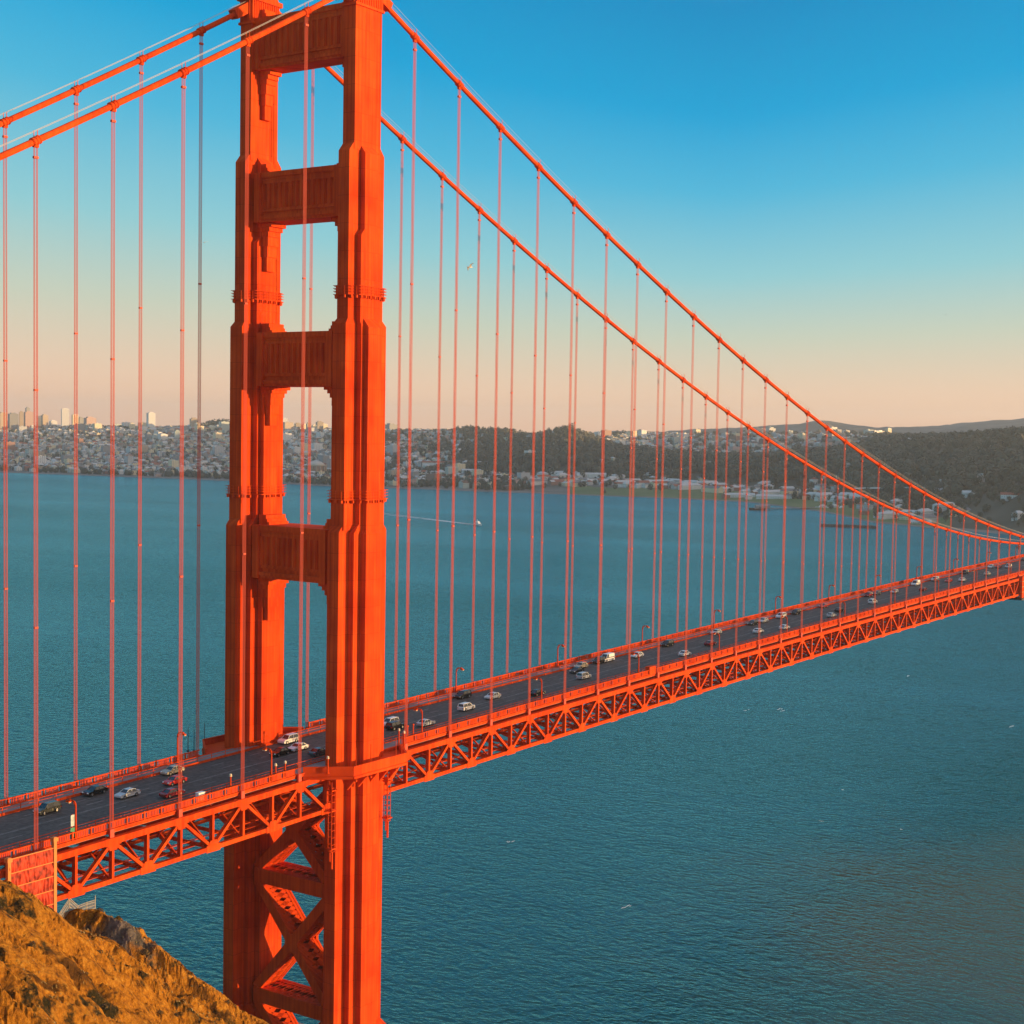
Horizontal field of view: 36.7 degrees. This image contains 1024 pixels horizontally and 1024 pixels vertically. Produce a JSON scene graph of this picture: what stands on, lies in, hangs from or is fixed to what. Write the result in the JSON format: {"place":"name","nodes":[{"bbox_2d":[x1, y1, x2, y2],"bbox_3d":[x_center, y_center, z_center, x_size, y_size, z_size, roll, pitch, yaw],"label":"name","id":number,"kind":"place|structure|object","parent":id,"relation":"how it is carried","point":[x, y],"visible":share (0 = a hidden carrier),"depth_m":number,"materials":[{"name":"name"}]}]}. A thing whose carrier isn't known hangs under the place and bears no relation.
{"place":"outdoors","nodes":[
{"label":"outdoors","id":0,"kind":"place"},
{"bbox_2d":[0,879,267,1023],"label":"hill","id":1,"kind":"structure","parent":0,"point":[64,952],"depth_m":211.17,"materials":[{"name":"plant"}]},
{"bbox_2d":[4,836,57,911],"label":"containment screen","id":2,"kind":"object","parent":1,"relation":"on","point":[35,873],"visible":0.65,"depth_m":241.97,"materials":[{"name":"orange"}]},
{"bbox_2d":[59,895,95,917],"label":"wire fence","id":3,"kind":"object","parent":1,"relation":"on","point":[66,908],"visible":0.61,"depth_m":254.10,"materials":[{"name":"beige metal"}]},
{"bbox_2d":[0,906,230,1016],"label":"scrub","id":4,"kind":"object","parent":1,"relation":"on","point":[145,950],"visible":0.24,"depth_m":225.20,"materials":[{"name":"brown plant"}]},
{"bbox_2d":[0,472,1023,1023],"bbox_3d":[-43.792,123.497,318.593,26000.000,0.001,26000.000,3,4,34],"label":"water","id":5,"kind":"structure","parent":0,"point":[832,838],"depth_m":653.58,"materials":[{"name":"blue liquid"}]},
{"bbox_2d":[385,513,472,524],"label":"wake foam","id":6,"kind":"object","parent":5,"relation":"on","point":[433,519],"visible":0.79,"depth_m":2280.60,"materials":[{"name":"white"}]},
{"bbox_2d":[0,0,1023,1023],"bbox_3d":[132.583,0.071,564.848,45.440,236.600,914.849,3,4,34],"label":"suspension bridge","id":7,"kind":"structure","parent":5,"relation":"in","point":[339,555],"depth_m":310.70,"materials":[{"name":"orange metal"}]},
{"bbox_2d":[33,800,61,814],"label":"sport utility car","id":8,"kind":"object","parent":7,"relation":"on","point":[44,808],"visible":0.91,"depth_m":267.03,"materials":[{"name":"green paint"}]},
{"bbox_2d":[65,799,76,837],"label":"street lamp","id":9,"kind":"object","parent":7,"relation":"on","point":[69,801],"visible":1,"depth_m":250.93,"materials":[{"name":"metal"}]},
{"bbox_2d":[70,814,74,837],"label":"road sign","id":10,"kind":"object","parent":7,"relation":"on","point":[72,829],"visible":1,"depth_m":249.94,"materials":[{"name":"white metal"}]},
{"bbox_2d":[81,784,108,795],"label":"sedan car","id":11,"kind":"object","parent":7,"relation":"on","point":[92,790],"visible":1,"depth_m":279.46,"materials":[{"name":"black paint"}]},
{"bbox_2d":[114,787,140,798],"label":"sedan car","id":12,"kind":"object","parent":7,"relation":"on","point":[124,793],"visible":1,"depth_m":277.73,"materials":[{"name":"silver paint"}]},
{"bbox_2d":[159,787,184,797],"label":"sedan car","id":13,"kind":"object","parent":7,"relation":"on","point":[170,792],"visible":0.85,"depth_m":277.74,"materials":[{"name":"red paint"}]},
{"bbox_2d":[160,764,184,775],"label":"sedan car","id":14,"kind":"object","parent":7,"relation":"on","point":[170,770],"visible":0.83,"depth_m":294.62,"materials":[{"name":"beige paint"}]},
{"bbox_2d":[162,774,187,785],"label":"sedan car","id":15,"kind":"object","parent":7,"relation":"on","point":[172,780],"visible":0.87,"depth_m":286.81,"materials":[{"name":"red paint"}]},
{"bbox_2d":[176,732,185,762],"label":"street lamp","id":16,"kind":"object","parent":7,"relation":"on","point":[183,734],"visible":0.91,"depth_m":302.51,"materials":[{"name":"metal"}]},
{"bbox_2d":[195,791,204,799],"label":"utility box","id":17,"kind":"object","parent":7,"relation":"on","point":[199,793],"visible":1,"depth_m":274.14,"materials":[{"name":"white paint"}]},
{"bbox_2d":[262,747,272,780],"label":"street lamp","id":18,"kind":"object","parent":7,"relation":"on","point":[264,748],"visible":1,"depth_m":288.45,"materials":[{"name":"metal"}]},
{"bbox_2d":[269,746,291,756],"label":"sedan car","id":19,"kind":"object","parent":7,"relation":"on","point":[279,751],"visible":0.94,"depth_m":310.44,"materials":[{"name":"black paint"}]},
{"bbox_2d":[278,732,297,744],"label":"sport utility car","id":20,"kind":"object","parent":7,"relation":"on","point":[287,739],"visible":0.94,"depth_m":321.37,"materials":[{"name":"white paint"}]},
{"bbox_2d":[288,742,308,751],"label":"sedan car","id":21,"kind":"object","parent":7,"relation":"on","point":[294,746],"visible":0.81,"depth_m":314.89,"materials":[{"name":"white paint"}]},
{"bbox_2d":[308,747,324,756],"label":"sedan car","id":22,"kind":"object","parent":7,"relation":"on","point":[317,751],"visible":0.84,"depth_m":310.14,"materials":[{"name":"grey paint"}]},
{"bbox_2d":[384,716,399,725],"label":"sport utility car","id":23,"kind":"object","parent":7,"relation":"on","point":[392,718],"visible":0.3,"depth_m":339.35,"materials":[{"name":"white paint"}]},
{"bbox_2d":[385,721,404,730],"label":"sport utility car","id":24,"kind":"object","parent":7,"relation":"on","point":[393,725],"visible":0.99,"depth_m":334.85,"materials":[{"name":"black paint"}]},
{"bbox_2d":[413,708,422,734],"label":"street lamp","id":25,"kind":"object","parent":7,"relation":"on","point":[416,709],"visible":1,"depth_m":325.98,"materials":[{"name":"metal"}]},
{"bbox_2d":[416,719,434,726],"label":"sedan car","id":26,"kind":"object","parent":7,"relation":"on","point":[426,722],"visible":0.94,"depth_m":339.17,"materials":[{"name":"silver paint"}]},
{"bbox_2d":[454,667,463,692],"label":"street lamp","id":27,"kind":"object","parent":7,"relation":"on","point":[461,669],"visible":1,"depth_m":377.69,"materials":[{"name":"metal"}]},
{"bbox_2d":[454,689,471,698],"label":"sport utility car","id":28,"kind":"object","parent":7,"relation":"on","point":[461,694],"visible":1,"depth_m":371.67,"materials":[{"name":"black paint"}]},
{"bbox_2d":[457,702,475,710],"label":"sport utility car","id":29,"kind":"object","parent":7,"relation":"on","point":[465,706],"visible":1,"depth_m":356.36,"materials":[{"name":"white paint"}]},
{"bbox_2d":[484,692,500,698],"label":"sedan car","id":30,"kind":"object","parent":7,"relation":"on","point":[495,695],"visible":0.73,"depth_m":371.33,"materials":[{"name":"silver paint"}]},
{"bbox_2d":[569,667,583,673],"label":"sedan car","id":31,"kind":"object","parent":7,"relation":"on","point":[576,670],"visible":0.94,"depth_m":408.07,"materials":[{"name":"black paint"}]},
{"bbox_2d":[574,662,588,667],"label":"sedan car","id":32,"kind":"object","parent":7,"relation":"on","point":[582,664],"visible":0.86,"depth_m":415.86,"materials":[{"name":"beige paint"}]},
{"bbox_2d":[576,671,591,679],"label":"sport utility car","id":33,"kind":"object","parent":7,"relation":"on","point":[582,675],"visible":1,"depth_m":398.51,"materials":[{"name":"silver paint"}]},
{"bbox_2d":[592,656,606,663],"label":"sport utility car","id":34,"kind":"object","parent":7,"relation":"on","point":[602,659],"visible":0.83,"depth_m":423.49,"materials":[{"name":"black paint"}]},
{"bbox_2d":[602,652,614,661],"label":"van","id":35,"kind":"object","parent":7,"relation":"on","point":[610,656],"visible":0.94,"depth_m":427.21,"materials":[{"name":"white paint"}]},
{"bbox_2d":[630,651,643,657],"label":"sedan car","id":36,"kind":"object","parent":7,"relation":"on","point":[641,654],"visible":0.91,"depth_m":434.41,"materials":[{"name":"white paint"}]},
{"bbox_2d":[646,665,655,674],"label":"utility box","id":37,"kind":"object","parent":7,"relation":"on","point":[651,669],"visible":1,"depth_m":405.37,"materials":[{"name":"orange paint"}]},
{"bbox_2d":[661,639,673,646],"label":"sport utility car","id":38,"kind":"object","parent":7,"relation":"on","point":[668,642],"visible":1,"depth_m":455.17,"materials":[{"name":"black paint"}]},
{"bbox_2d":[678,650,690,655],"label":"sedan car","id":39,"kind":"object","parent":7,"relation":"on","point":[682,653],"visible":0.93,"depth_m":437.48,"materials":[{"name":"white paint"}]},
{"bbox_2d":[704,640,716,645],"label":"sedan car","id":40,"kind":"object","parent":7,"relation":"on","point":[708,642],"visible":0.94,"depth_m":457.09,"materials":[{"name":"red paint"}]},
{"bbox_2d":[710,629,721,634],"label":"sedan car","id":41,"kind":"object","parent":7,"relation":"on","point":[716,631],"visible":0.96,"depth_m":481.03,"materials":[{"name":"silver paint"}]},
{"bbox_2d":[747,620,758,625],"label":"sedan car","id":42,"kind":"object","parent":7,"relation":"on","point":[752,622],"visible":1,"depth_m":502.15,"materials":[{"name":"black paint"}]},
{"bbox_2d":[791,608,801,614],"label":"sport utility car","id":43,"kind":"object","parent":7,"relation":"on","point":[796,611],"visible":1,"depth_m":529.99,"materials":[{"name":"black paint"}]},
{"bbox_2d":[911,579,920,585],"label":"van","id":44,"kind":"object","parent":7,"relation":"on","point":[916,582],"visible":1,"depth_m":625.58,"materials":[{"name":"white paint"}]},
{"bbox_2d":[977,576,1023,599],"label":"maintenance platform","id":45,"kind":"structure","parent":7,"relation":"hanging from","point":[1021,594],"depth_m":669.51,"materials":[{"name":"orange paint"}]},
{"bbox_2d":[754,504,817,509],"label":"pier","id":46,"kind":"structure","parent":5,"relation":"in","point":[766,505],"depth_m":2717.65,"materials":[{"name":"concrete"}]},
{"bbox_2d":[820,523,875,528],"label":"breakwater","id":47,"kind":"object","parent":5,"relation":"in","point":[850,526],"visible":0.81,"depth_m":2261.75,"materials":[{"name":"concrete"}]},
{"bbox_2d":[0,418,1023,535],"bbox_3d":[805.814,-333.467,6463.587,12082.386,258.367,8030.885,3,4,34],"label":"terrain","id":48,"kind":"structure","parent":0,"point":[998,513],"depth_m":3307.12,"materials":[{"name":"green plant"}]},
{"bbox_2d":[0,412,5,429],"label":"tower block","id":49,"kind":"structure","parent":48,"relation":"on","point":[1,420],"depth_m":5267.84,"materials":[{"name":"grey concrete"}]},
{"bbox_2d":[8,413,18,428],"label":"tower block","id":50,"kind":"structure","parent":48,"relation":"on","point":[13,420],"depth_m":5320.41,"materials":[{"name":"grey concrete"}]},
{"bbox_2d":[19,411,23,425],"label":"tower block","id":51,"kind":"structure","parent":48,"relation":"on","point":[21,418],"depth_m":5363.70,"materials":[{"name":"grey concrete"}]},
{"bbox_2d":[24,411,33,426],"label":"tower block","id":52,"kind":"structure","parent":48,"relation":"on","point":[28,418],"depth_m":5390.64,"materials":[{"name":"grey"}]},
{"bbox_2d":[41,414,47,424],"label":"tower block","id":53,"kind":"structure","parent":48,"relation":"on","point":[44,418],"depth_m":5469.92,"materials":[{"name":"grey concrete"}]},
{"bbox_2d":[61,408,68,425],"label":"tower block","id":54,"kind":"structure","parent":48,"relation":"on","point":[64,416],"depth_m":5565.88,"materials":[{"name":"grey concrete"}]},
{"bbox_2d":[84,417,95,424],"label":"tower block","id":55,"kind":"structure","parent":48,"relation":"on","point":[89,420],"depth_m":5678.56,"materials":[{"name":"grey"}]},
{"bbox_2d":[145,432,151,438],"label":"tower block","id":56,"kind":"structure","parent":48,"relation":"on","point":[148,435],"depth_m":5049.41,"materials":[{"name":"grey concrete"}]},
{"bbox_2d":[146,412,154,427],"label":"tower block","id":57,"kind":"structure","parent":48,"relation":"on","point":[150,419],"depth_m":5385.50,"materials":[{"name":"grey concrete"}]},
{"bbox_2d":[158,434,167,439],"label":"tower block","id":58,"kind":"structure","parent":48,"relation":"on","point":[163,436],"depth_m":5008.90,"materials":[{"name":"grey"}]},
{"bbox_2d":[174,430,179,438],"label":"tower block","id":59,"kind":"structure","parent":48,"relation":"on","point":[177,434],"depth_m":5087.86,"materials":[{"name":"grey concrete"}]},
{"bbox_2d":[190,417,197,426],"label":"tower block","id":60,"kind":"structure","parent":48,"relation":"on","point":[193,420],"depth_m":5415.83,"materials":[{"name":"grey concrete"}]},
{"bbox_2d":[304,461,326,471],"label":"domed hall","id":61,"kind":"structure","parent":48,"relation":"on","point":[316,466],"depth_m":3899.21,"materials":[{"name":"stone"}]},
{"bbox_2d":[316,421,322,429],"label":"tower block","id":62,"kind":"structure","parent":48,"relation":"on","point":[319,424],"depth_m":5340.74,"materials":[{"name":"grey"}]},
{"bbox_2d":[385,423,396,429],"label":"tower block","id":63,"kind":"structure","parent":48,"relation":"on","point":[393,426],"depth_m":5263.36,"materials":[{"name":"grey"}]},
{"bbox_2d":[389,480,397,485],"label":"house","id":64,"kind":"structure","parent":48,"relation":"on","point":[392,483],"depth_m":3455.18,"materials":[{"name":"grey"}]},
{"bbox_2d":[426,473,441,481],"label":"house","id":65,"kind":"structure","parent":48,"relation":"on","point":[434,476],"depth_m":3526.18,"materials":[{"name":"beige brick"}]},
{"bbox_2d":[422,461,449,466],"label":"long shed","id":66,"kind":"structure","parent":48,"relation":"on","point":[432,463],"depth_m":4090.48,"materials":[{"name":"white"}]},
{"bbox_2d":[0,421,910,478],"bbox_3d":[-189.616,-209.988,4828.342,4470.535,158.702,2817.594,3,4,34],"label":"city houses","id":67,"kind":"structure","parent":48,"relation":"on","point":[101,447],"depth_m":4736.58,"materials":[{"name":"white brick"}]},
{"bbox_2d":[458,480,468,487],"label":"house","id":68,"kind":"structure","parent":48,"relation":"on","point":[463,483],"depth_m":3371.02,"materials":[{"name":"white"}]},
{"bbox_2d":[0,423,1023,510],"bbox_3d":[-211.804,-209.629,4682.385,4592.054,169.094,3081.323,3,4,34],"label":"woods","id":69,"kind":"object","parent":48,"relation":"on","point":[928,455],"visible":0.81,"depth_m":3665.38,"materials":[{"name":"green plant"}]},
{"bbox_2d":[517,472,529,480],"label":"house","id":70,"kind":"structure","parent":48,"relation":"on","point":[520,475],"depth_m":3596.79,"materials":[{"name":"white"}]},
{"bbox_2d":[526,479,547,484],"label":"house","id":71,"kind":"structure","parent":48,"relation":"on","point":[537,481],"depth_m":3500.41,"materials":[{"name":"grey"}]},
{"bbox_2d":[534,475,550,480],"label":"house","id":72,"kind":"structure","parent":48,"relation":"on","point":[540,476],"depth_m":3661.81,"materials":[{"name":"white"}]},
{"bbox_2d":[550,479,563,484],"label":"house","id":73,"kind":"structure","parent":48,"relation":"on","point":[557,481],"depth_m":3505.81,"materials":[{"name":"white brick"}]},
{"bbox_2d":[555,473,567,477],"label":"house","id":74,"kind":"structure","parent":48,"relation":"on","point":[562,474],"depth_m":3672.89,"materials":[{"name":"grey"}]},
{"bbox_2d":[570,481,582,486],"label":"house","id":75,"kind":"structure","parent":48,"relation":"on","point":[576,484],"depth_m":3451.48,"materials":[{"name":"grey"}]},
{"bbox_2d":[577,472,605,477],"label":"long shed","id":76,"kind":"structure","parent":48,"relation":"on","point":[591,475],"depth_m":3684.88,"materials":[{"name":"grey"}]},
{"bbox_2d":[634,480,649,486],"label":"house","id":77,"kind":"structure","parent":48,"relation":"on","point":[640,482],"depth_m":3442.35,"materials":[{"name":"white"}]},
{"bbox_2d":[650,481,667,487],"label":"house","id":78,"kind":"structure","parent":48,"relation":"on","point":[656,484],"depth_m":3427.84,"materials":[{"name":"brown"}]},
{"bbox_2d":[678,484,688,489],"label":"house","id":79,"kind":"structure","parent":48,"relation":"on","point":[684,486],"depth_m":3358.43,"materials":[{"name":"grey"}]},
{"bbox_2d":[691,483,701,489],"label":"house","id":80,"kind":"structure","parent":48,"relation":"on","point":[696,486],"depth_m":3376.03,"materials":[{"name":"grey"}]},
{"bbox_2d":[701,485,722,492],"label":"house","id":81,"kind":"structure","parent":48,"relation":"on","point":[710,489],"depth_m":3274.80,"materials":[{"name":"grey"}]},
{"bbox_2d":[729,493,754,496],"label":"long shed","id":82,"kind":"structure","parent":48,"relation":"on","point":[738,494],"depth_m":3138.41,"materials":[{"name":"grey"}]},
{"bbox_2d":[760,490,780,494],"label":"house","id":83,"kind":"structure","parent":48,"relation":"on","point":[775,492],"depth_m":3144.33,"materials":[{"name":"grey"}]},
{"bbox_2d":[756,494,791,498],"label":"long shed","id":84,"kind":"structure","parent":48,"relation":"on","point":[769,496],"depth_m":3074.01,"materials":[{"name":"grey"}]},
{"bbox_2d":[780,489,797,495],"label":"house","id":85,"kind":"structure","parent":48,"relation":"on","point":[790,491],"depth_m":3133.98,"materials":[{"name":"grey"}]},
{"bbox_2d":[814,484,828,491],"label":"house","id":86,"kind":"structure","parent":48,"relation":"on","point":[818,486],"depth_m":3232.43,"materials":[{"name":"grey"}]},
{"bbox_2d":[815,492,832,500],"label":"house","id":87,"kind":"structure","parent":48,"relation":"on","point":[822,495],"depth_m":2981.28,"materials":[{"name":"grey"}]},
{"bbox_2d":[827,495,846,501],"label":"house","id":88,"kind":"structure","parent":48,"relation":"on","point":[833,496],"depth_m":2948.49,"materials":[{"name":"grey"}]},
{"bbox_2d":[839,492,856,497],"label":"house","id":89,"kind":"structure","parent":48,"relation":"on","point":[845,494],"depth_m":2969.41,"materials":[{"name":"grey"}]},
{"bbox_2d":[849,494,864,498],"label":"house","id":90,"kind":"structure","parent":48,"relation":"on","point":[855,496],"depth_m":2909.50,"materials":[{"name":"grey"}]},
{"bbox_2d":[858,508,869,514],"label":"house","id":91,"kind":"structure","parent":48,"relation":"on","point":[864,511],"depth_m":2582.87,"materials":[{"name":"beige brick"}]},
{"bbox_2d":[863,503,872,509],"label":"house","id":92,"kind":"structure","parent":48,"relation":"on","point":[865,505],"depth_m":2697.54,"materials":[{"name":"grey"}]},
{"bbox_2d":[854,487,908,493],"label":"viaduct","id":93,"kind":"object","parent":48,"relation":"on","point":[870,488],"visible":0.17,"depth_m":3013.62,"materials":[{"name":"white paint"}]},
{"bbox_2d":[878,511,898,518],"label":"house","id":94,"kind":"structure","parent":48,"relation":"on","point":[887,514],"depth_m":2467.18,"materials":[{"name":"grey"}]},
{"bbox_2d":[890,498,903,505],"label":"house","id":95,"kind":"structure","parent":48,"relation":"on","point":[898,500],"depth_m":2740.76,"materials":[{"name":"grey"}]},
{"bbox_2d":[899,513,909,519],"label":"house","id":96,"kind":"structure","parent":48,"relation":"on","point":[902,517],"depth_m":2451.96,"materials":[{"name":"grey"}]},
{"bbox_2d":[916,508,933,514],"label":"house","id":97,"kind":"structure","parent":48,"relation":"on","point":[927,510],"depth_m":2483.71,"materials":[{"name":"grey"}]},
{"bbox_2d":[915,514,936,523],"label":"house","id":98,"kind":"structure","parent":48,"relation":"on","point":[932,517],"depth_m":2369.74,"materials":[{"name":"grey"}]},
{"bbox_2d":[932,502,955,512],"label":"house","id":99,"kind":"structure","parent":48,"relation":"on","point":[943,508],"depth_m":2556.36,"materials":[{"name":"grey"}]},
{"bbox_2d":[949,507,970,516],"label":"house","id":100,"kind":"structure","parent":48,"relation":"on","point":[963,510],"depth_m":2429.60,"materials":[{"name":"grey"}]},
{"bbox_2d":[962,490,974,497],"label":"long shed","id":101,"kind":"structure","parent":48,"relation":"on","point":[965,492],"depth_m":2641.08,"materials":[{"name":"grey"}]},
{"bbox_2d":[1000,492,1020,500],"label":"long shed","id":102,"kind":"structure","parent":48,"relation":"on","point":[1004,495],"depth_m":2372.18,"materials":[{"name":"white"}]},
{"bbox_2d":[1011,510,1023,520],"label":"house","id":103,"kind":"structure","parent":48,"relation":"on","point":[1019,512],"depth_m":2240.55,"materials":[{"name":"grey"}]},
{"bbox_2d":[0,0,1023,432],"label":"sky","id":104,"kind":"structure","parent":0,"point":[822,183],"materials":[{"name":"blue"}]},
{"bbox_2d":[530,689,545,695],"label":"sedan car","id":105,"kind":"object","parent":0,"point":[535,692],"visible":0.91,"depth_m":375.53,"materials":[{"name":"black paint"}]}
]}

